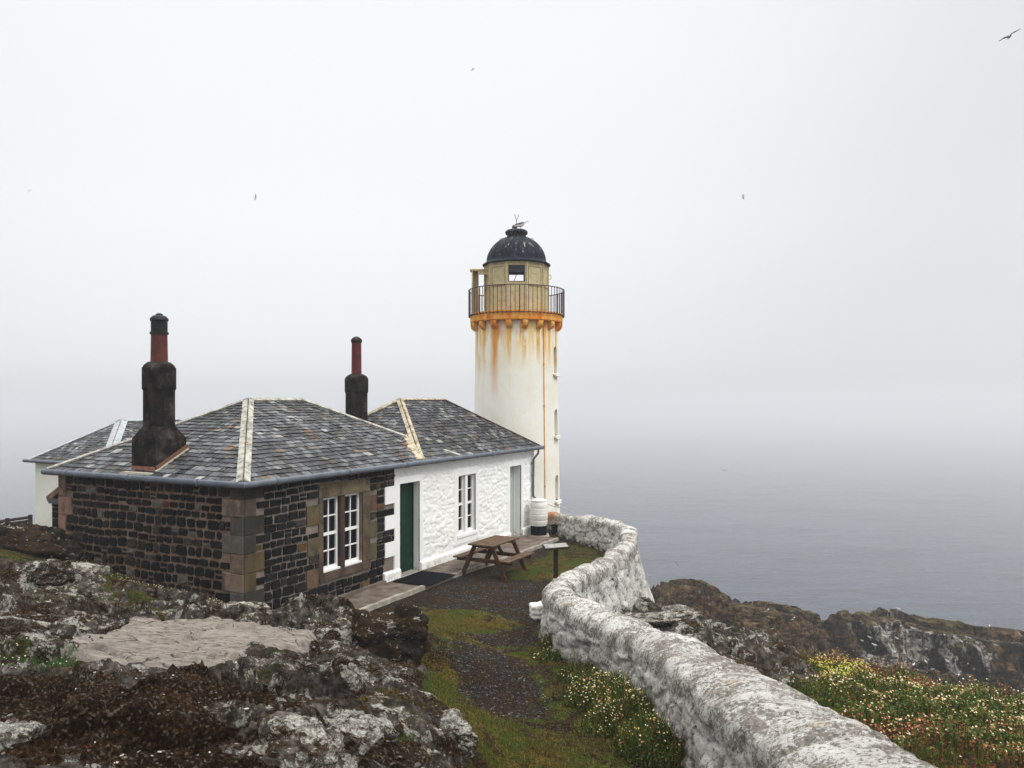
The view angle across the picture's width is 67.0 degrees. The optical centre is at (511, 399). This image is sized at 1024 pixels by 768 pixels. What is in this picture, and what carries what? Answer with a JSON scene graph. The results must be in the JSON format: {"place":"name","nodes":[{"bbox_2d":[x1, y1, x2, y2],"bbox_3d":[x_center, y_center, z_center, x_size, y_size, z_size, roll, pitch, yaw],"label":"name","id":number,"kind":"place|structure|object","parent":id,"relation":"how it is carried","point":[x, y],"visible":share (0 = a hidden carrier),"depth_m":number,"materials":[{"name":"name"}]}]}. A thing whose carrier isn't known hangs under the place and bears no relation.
{"place":"outdoors","nodes":[
{"label":"outdoors","id":0,"kind":"place"},
{"bbox_2d":[346,535,553,608],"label":"pavement","id":1,"kind":"structure","parent":0,"point":[376,594],"depth_m":17.82,"materials":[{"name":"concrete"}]},
{"bbox_2d":[393,571,455,585],"bbox_3d":[-1.919,3.933,17.073,0.920,0.027,1.160,0,0,26],"label":"doormat","id":2,"kind":"object","parent":1,"relation":"on","point":[427,578],"visible":1,"depth_m":16.98,"materials":[{"name":"black rubber"}]},
{"bbox_2d":[453,535,534,580],"bbox_3d":[-0.411,3.657,17.958,1.460,0.784,1.280,0,0,28],"label":"picnic table","id":3,"kind":"object","parent":1,"relation":"on","point":[491,544],"visible":1,"depth_m":17.71,"materials":[{"name":"brown wood"}]},
{"bbox_2d":[0,531,1023,767],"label":"ground","id":4,"kind":"structure","parent":0,"point":[171,631],"depth_m":8.52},
{"bbox_2d":[0,515,32,523],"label":"slatted fence","id":5,"kind":"object","parent":4,"relation":"on","point":[28,517],"visible":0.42,"depth_m":26.18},
{"bbox_2d":[0,717,46,750],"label":"boulder","id":6,"kind":"object","parent":4,"relation":"on","point":[13,730],"visible":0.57,"depth_m":4.68,"materials":[{"name":"grey stone"}]},
{"bbox_2d":[0,521,83,562],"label":"mound","id":7,"kind":"object","parent":4,"relation":"on","point":[47,542],"visible":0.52,"depth_m":14.40,"materials":[{"name":"brown soil"}]},
{"bbox_2d":[17,558,79,585],"bbox_3d":[-7.010,2.667,11.611,0.887,0.552,0.630,-4,-1,-20],"label":"boulder","id":8,"kind":"object","parent":4,"relation":"on","point":[54,572],"visible":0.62,"depth_m":11.43,"materials":[{"name":"grey stone"}]},
{"bbox_2d":[55,589,96,598],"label":"boulder","id":9,"kind":"object","parent":4,"relation":"on","point":[84,593],"visible":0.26,"depth_m":10.94,"materials":[{"name":"grey stone"}]},
{"bbox_2d":[71,562,109,576],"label":"boulder","id":10,"kind":"object","parent":4,"relation":"on","point":[93,567],"visible":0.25,"depth_m":12.34,"materials":[{"name":"grey stone"}]},
{"bbox_2d":[22,417,181,526],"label":"white cottage","id":11,"kind":"structure","parent":4,"relation":"on","point":[119,430],"depth_m":27.19,"materials":[{"name":"beige paint"}]},
{"bbox_2d":[222,601,269,608],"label":"boulder","id":12,"kind":"object","parent":4,"relation":"on","point":[259,605],"visible":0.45,"depth_m":11.36,"materials":[{"name":"grey stone"}]},
{"bbox_2d":[0,582,553,767],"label":"loose stones","id":13,"kind":"object","parent":4,"relation":"on","point":[418,764],"visible":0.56,"depth_m":9.75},
{"bbox_2d":[225,711,345,767],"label":"boulder","id":14,"kind":"object","parent":4,"relation":"on","point":[294,740],"visible":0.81,"depth_m":4.62,"materials":[{"name":"grey stone"}]},
{"bbox_2d":[41,313,544,609],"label":"cottage","id":15,"kind":"structure","parent":4,"relation":"on","point":[275,503],"depth_m":15.30,"materials":[{"name":"stone"}]},
{"bbox_2d":[306,477,376,589],"bbox_3d":[-3.443,2.620,15.612,0.205,1.960,2.168,0,0,27],"label":"window","id":16,"kind":"structure","parent":15,"relation":"in","point":[336,514],"depth_m":15.51,"materials":[{"name":"stone"}]},
{"bbox_2d":[400,482,418,576],"bbox_3d":[-2.486,2.968,17.672,0.360,2.184,0.788,0,0,27],"label":"door","id":17,"kind":"structure","parent":15,"relation":"in","point":[406,489],"depth_m":17.81,"materials":[{"name":"green paint"}]},
{"bbox_2d":[457,474,477,538],"bbox_3d":[-1.211,2.708,19.872,0.195,1.574,0.980,0,0,27],"label":"window","id":18,"kind":"structure","parent":15,"relation":"in","point":[465,481],"depth_m":19.82,"materials":[{"name":"white paint"}]},
{"bbox_2d":[510,466,519,536],"bbox_3d":[-0.060,2.988,22.339,0.360,2.184,0.708,0,0,27],"label":"door","id":19,"kind":"structure","parent":15,"relation":"in","point":[512,469],"depth_m":22.61,"materials":[{"name":"grey paint"}]},
{"bbox_2d":[2,557,644,667],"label":"tiny flowers","id":20,"kind":"object","parent":4,"relation":"on","point":[123,580],"visible":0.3,"depth_m":13.27,"materials":[{"name":"white plant"}]},
{"bbox_2d":[0,554,652,767],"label":"grass","id":21,"kind":"structure","parent":4,"relation":"on","point":[51,664],"depth_m":8.26,"materials":[{"name":"green plant"}]},
{"bbox_2d":[313,614,352,638],"bbox_3d":[-2.404,3.213,10.580,0.733,0.370,0.710,-1,6,-30],"label":"boulder","id":22,"kind":"object","parent":4,"relation":"on","point":[343,622],"visible":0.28,"depth_m":10.49,"materials":[{"name":"grey stone"}]},
{"bbox_2d":[336,717,383,744],"bbox_3d":[-1.128,2.499,5.605,0.375,0.374,0.519,-9,10,-39],"label":"boulder","id":23,"kind":"object","parent":4,"relation":"on","point":[365,731],"visible":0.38,"depth_m":5.56,"materials":[{"name":"grey stone"}]},
{"bbox_2d":[351,603,429,665],"bbox_3d":[-1.603,3.216,10.319,1.028,0.956,0.880,-4,-3,-8],"label":"boulder","id":24,"kind":"object","parent":4,"relation":"on","point":[398,633],"visible":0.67,"depth_m":10.00,"materials":[{"name":"brown stone"}]},
{"bbox_2d":[439,708,478,758],"bbox_3d":[-0.511,2.845,6.614,0.341,0.378,0.424,-7,2,-30],"label":"boulder","id":25,"kind":"object","parent":4,"relation":"on","point":[454,725],"visible":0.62,"depth_m":6.50,"materials":[{"name":"grey stone"}]},
{"bbox_2d":[359,538,558,611],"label":"kerb","id":26,"kind":"structure","parent":4,"relation":"on","point":[389,600],"depth_m":16.46,"materials":[{"name":"concrete"}]},
{"bbox_2d":[468,214,564,512],"bbox_3d":[0.145,-0.426,25.200,3.144,11.251,3.144,0,0,0],"label":"lighthouse","id":27,"kind":"object","parent":4,"relation":"on","point":[516,327],"visible":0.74,"depth_m":24.20,"materials":[{"name":"beige paint"}]},
{"bbox_2d":[512,220,528,228],"bbox_3d":[0.272,-5.652,25.079,0.541,0.304,0.129,0,0,8],"label":"gull","id":28,"kind":"object","parent":27,"relation":"on","point":[520,224],"visible":1,"depth_m":25.04,"materials":[{"name":"white"}]},
{"bbox_2d":[529,601,542,619],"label":"painted stone","id":29,"kind":"object","parent":4,"relation":"on","point":[535,609],"visible":0.78,"depth_m":14.15,"materials":[{"name":"white stone"}]},
{"bbox_2d":[540,625,552,651],"bbox_3d":[0.790,3.879,12.508,0.767,0.712,0.672,0,0,0],"label":"flower clump","id":30,"kind":"object","parent":4,"relation":"on","point":[546,644],"visible":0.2,"depth_m":12.40,"materials":[{"name":"green plant"}]},
{"bbox_2d":[531,647,562,661],"bbox_3d":[0.561,3.902,11.904,0.527,0.219,0.375,0,0,0],"label":"flower clump","id":31,"kind":"object","parent":4,"relation":"on","point":[544,656],"visible":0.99,"depth_m":11.84,"materials":[{"name":"green plant"}]},
{"bbox_2d":[527,498,569,536],"bbox_3d":[1.098,3.513,22.790,1.298,1.175,0.620,0,0,0],"label":"water butt","id":32,"kind":"object","parent":4,"relation":"on","point":[538,515],"visible":0.99,"depth_m":22.59,"materials":[{"name":"white plastic"}]},
{"bbox_2d":[551,524,557,533],"bbox_3d":[1.317,3.895,23.300,0.260,0.270,0.240,0,0,0],"label":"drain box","id":33,"kind":"object","parent":4,"relation":"on","point":[554,528],"visible":0.71,"depth_m":23.18,"materials":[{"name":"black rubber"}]},
{"bbox_2d":[542,543,569,578],"bbox_3d":[0.957,3.608,16.849,0.541,0.924,0.343,0,0,-8],"label":"information board","id":34,"kind":"object","parent":4,"relation":"on","point":[555,547],"visible":0.82,"depth_m":16.82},
{"bbox_2d":[558,657,601,684],"bbox_3d":[1.046,3.812,10.992,0.816,0.377,0.674,0,0,0],"label":"flower clump","id":35,"kind":"object","parent":4,"relation":"on","point":[567,671],"visible":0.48,"depth_m":10.97,"materials":[{"name":"green plant"}]},
{"bbox_2d":[572,711,616,737],"bbox_3d":[0.996,3.736,8.999,0.613,0.283,0.545,0,0,0],"label":"flower clump","id":36,"kind":"object","parent":4,"relation":"on","point":[592,728],"visible":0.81,"depth_m":8.90,"materials":[{"name":"green plant"}]},
{"bbox_2d":[564,661,632,710],"bbox_3d":[1.190,3.652,9.992,1.084,0.566,0.882,0,0,0],"label":"flower clump","id":37,"kind":"object","parent":4,"relation":"on","point":[583,692],"visible":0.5,"depth_m":9.92,"materials":[{"name":"green plant"}]},
{"bbox_2d":[586,674,658,735],"bbox_3d":[1.381,3.558,9.209,1.048,0.670,1.024,0,0,0],"label":"flower clump","id":38,"kind":"object","parent":4,"relation":"on","point":[616,704],"visible":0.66,"depth_m":9.09,"materials":[{"name":"green plant"}]},
{"bbox_2d":[612,703,684,767],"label":"flower clump","id":39,"kind":"object","parent":4,"relation":"on","point":[647,740],"visible":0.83,"depth_m":8.06,"materials":[{"name":"green plant"}]},
{"bbox_2d":[622,605,700,625],"bbox_3d":[2.885,4.192,15.001,1.618,0.204,1.020,-3,-1,-12],"label":"boulder","id":40,"kind":"object","parent":4,"relation":"on","point":[673,614],"visible":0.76,"depth_m":14.76,"materials":[{"name":"grey stone"}]},
{"bbox_2d":[663,621,723,632],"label":"boulder","id":41,"kind":"object","parent":4,"relation":"on","point":[718,627],"visible":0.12,"depth_m":14.50,"materials":[{"name":"grey stone"}]},
{"bbox_2d":[538,512,937,767],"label":"boundary wall","id":42,"kind":"structure","parent":4,"relation":"on","point":[724,712],"depth_m":8.20,"materials":[{"name":"white stone"}]},
{"bbox_2d":[719,654,763,672],"bbox_3d":[3.311,4.220,12.014,1.148,0.379,0.849,3,5,15],"label":"boulder","id":43,"kind":"object","parent":4,"relation":"on","point":[738,660],"visible":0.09,"depth_m":11.99,"materials":[{"name":"grey stone"}]},
{"bbox_2d":[728,625,787,652],"bbox_3d":[4.500,4.725,14.297,1.152,0.856,1.084,-6,7,-10],"label":"boulder","id":44,"kind":"object","parent":4,"relation":"on","point":[771,636],"visible":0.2,"depth_m":14.29,"materials":[{"name":"grey stone"}]},
{"bbox_2d":[778,647,1023,767],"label":"ground cover","id":45,"kind":"object","parent":4,"relation":"on","point":[956,736],"visible":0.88,"depth_m":9.37,"materials":[{"name":"green plant"}]},
{"bbox_2d":[791,647,1023,756],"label":"wild flowers","id":46,"kind":"object","parent":4,"relation":"on","point":[870,705],"visible":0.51,"depth_m":9.94,"materials":[{"name":"white plant"}]},
{"bbox_2d":[0,417,1023,630],"bbox_3d":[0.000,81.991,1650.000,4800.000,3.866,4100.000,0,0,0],"label":"sea","id":47,"kind":"structure","parent":0,"point":[824,518],"depth_m":633.00,"materials":[{"name":"liquid"}]},
{"bbox_2d":[0,0,1023,416],"label":"sky","id":48,"kind":"structure","parent":0,"point":[870,262],"materials":[{"name":"white"}]},
{"bbox_2d":[650,578,1023,698],"bbox_3d":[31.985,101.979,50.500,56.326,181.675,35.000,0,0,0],"label":"sea cliff","id":49,"kind":"structure","parent":0,"point":[991,654],"depth_m":49.16,"materials":[{"name":"stone"}]},
{"bbox_2d":[999,28,1020,40],"bbox_3d":[16.705,-12.219,25.985,0.775,0.116,0.440,-28,-11,11],"label":"gull","id":50,"kind":"object","parent":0,"point":[1009,36],"visible":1,"depth_m":26.00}
]}

